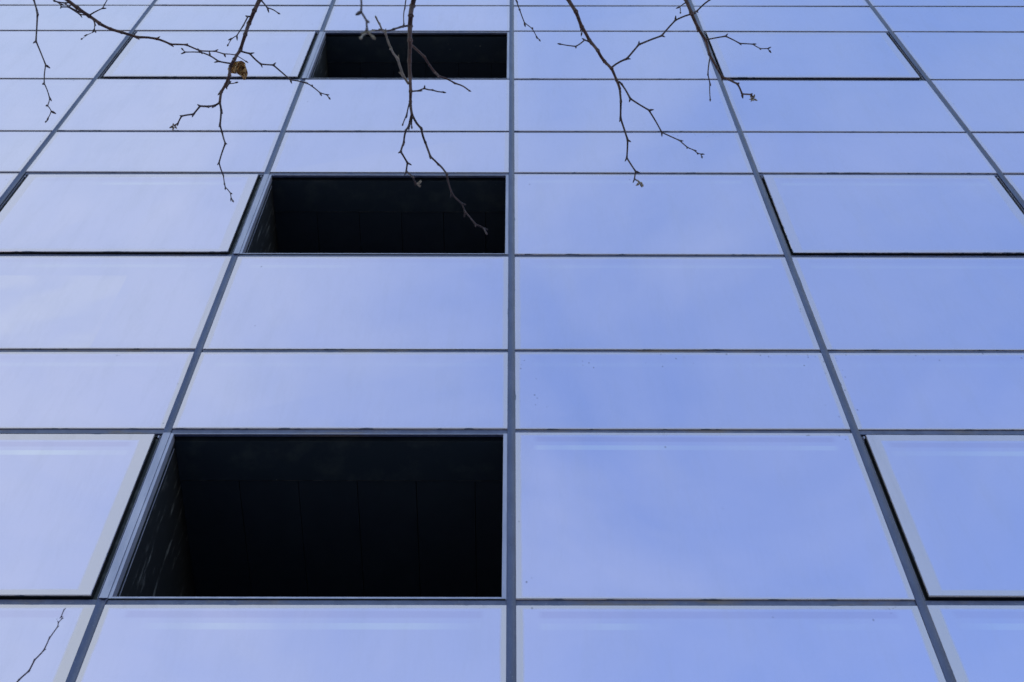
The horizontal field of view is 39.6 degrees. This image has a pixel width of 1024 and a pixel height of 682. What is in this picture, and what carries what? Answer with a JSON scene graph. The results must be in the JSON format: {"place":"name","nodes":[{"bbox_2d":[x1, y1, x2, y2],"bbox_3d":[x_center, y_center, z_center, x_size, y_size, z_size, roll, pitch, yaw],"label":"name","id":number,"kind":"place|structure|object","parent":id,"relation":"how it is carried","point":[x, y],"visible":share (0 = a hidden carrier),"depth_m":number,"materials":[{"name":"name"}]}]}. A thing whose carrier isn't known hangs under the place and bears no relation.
{"place":"outdoors","nodes":[
{"label":"outdoors","id":0,"kind":"place"},
{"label":"pavement","id":1,"kind":"structure","parent":0,"visible":0},
{"bbox_2d":[33,0,770,234],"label":"bare tree","id":2,"kind":"object","parent":1,"relation":"on","point":[79,10],"visible":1,"depth_m":3.02,"materials":[{"name":"brown plant"}]},
{"bbox_2d":[231,61,247,79],"bbox_3d":[-0.584,-0.582,3.050,0.044,0.055,0.039,35,-66,-18],"label":"dead leaf","id":3,"kind":"object","parent":2,"relation":"on","point":[239,68],"visible":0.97,"depth_m":3.05,"materials":[{"name":"brown plant"}]},
{"bbox_2d":[0,0,1023,681],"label":"glass office building","id":4,"kind":"structure","parent":1,"relation":"on","point":[330,392],"depth_m":8.62,"materials":[{"name":"glass"}]},
{"bbox_2d":[0,434,161,599],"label":"window","id":5,"kind":"structure","parent":4,"relation":"in","point":[67,501],"depth_m":7.14,"materials":[{"name":"glass"}]},
{"bbox_2d":[0,174,262,254],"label":"window","id":6,"kind":"structure","parent":4,"relation":"in","point":[114,214],"depth_m":10.24,"materials":[{"name":"glass"}]},
{"bbox_2d":[99,31,318,78],"bbox_3d":[-2.823,-2.700,13.475,1.837,1.395,0.074,0,-61,0],"label":"window","id":7,"kind":"structure","parent":4,"relation":"in","point":[291,51],"depth_m":13.37,"materials":[{"name":"glass"}]},
{"bbox_2d":[99,433,506,599],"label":"open window","id":8,"kind":"structure","parent":4,"relation":"in","point":[220,518],"depth_m":7.98,"materials":[{"name":"paint"}]},
{"bbox_2d":[233,174,508,254],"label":"open window","id":9,"kind":"structure","parent":4,"relation":"in","point":[293,215],"depth_m":11.05,"materials":[{"name":"paint"}]},
{"bbox_2d":[302,32,509,78],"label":"open window","id":10,"kind":"structure","parent":4,"relation":"in","point":[337,56],"depth_m":14.17,"materials":[{"name":"paint"}]},
{"bbox_2d":[705,32,923,79],"bbox_3d":[2.817,-2.693,13.479,1.837,1.395,0.074,0,-61,0],"label":"window","id":11,"kind":"structure","parent":4,"relation":"in","point":[793,55],"depth_m":13.38,"materials":[{"name":"glass"}]},
{"bbox_2d":[760,175,1023,255],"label":"window","id":12,"kind":"structure","parent":4,"relation":"in","point":[816,215],"depth_m":10.24,"materials":[{"name":"glass"}]},
{"bbox_2d":[861,435,1023,600],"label":"window","id":13,"kind":"structure","parent":4,"relation":"in","point":[955,503],"depth_m":7.14,"materials":[{"name":"glass"}]}
]}

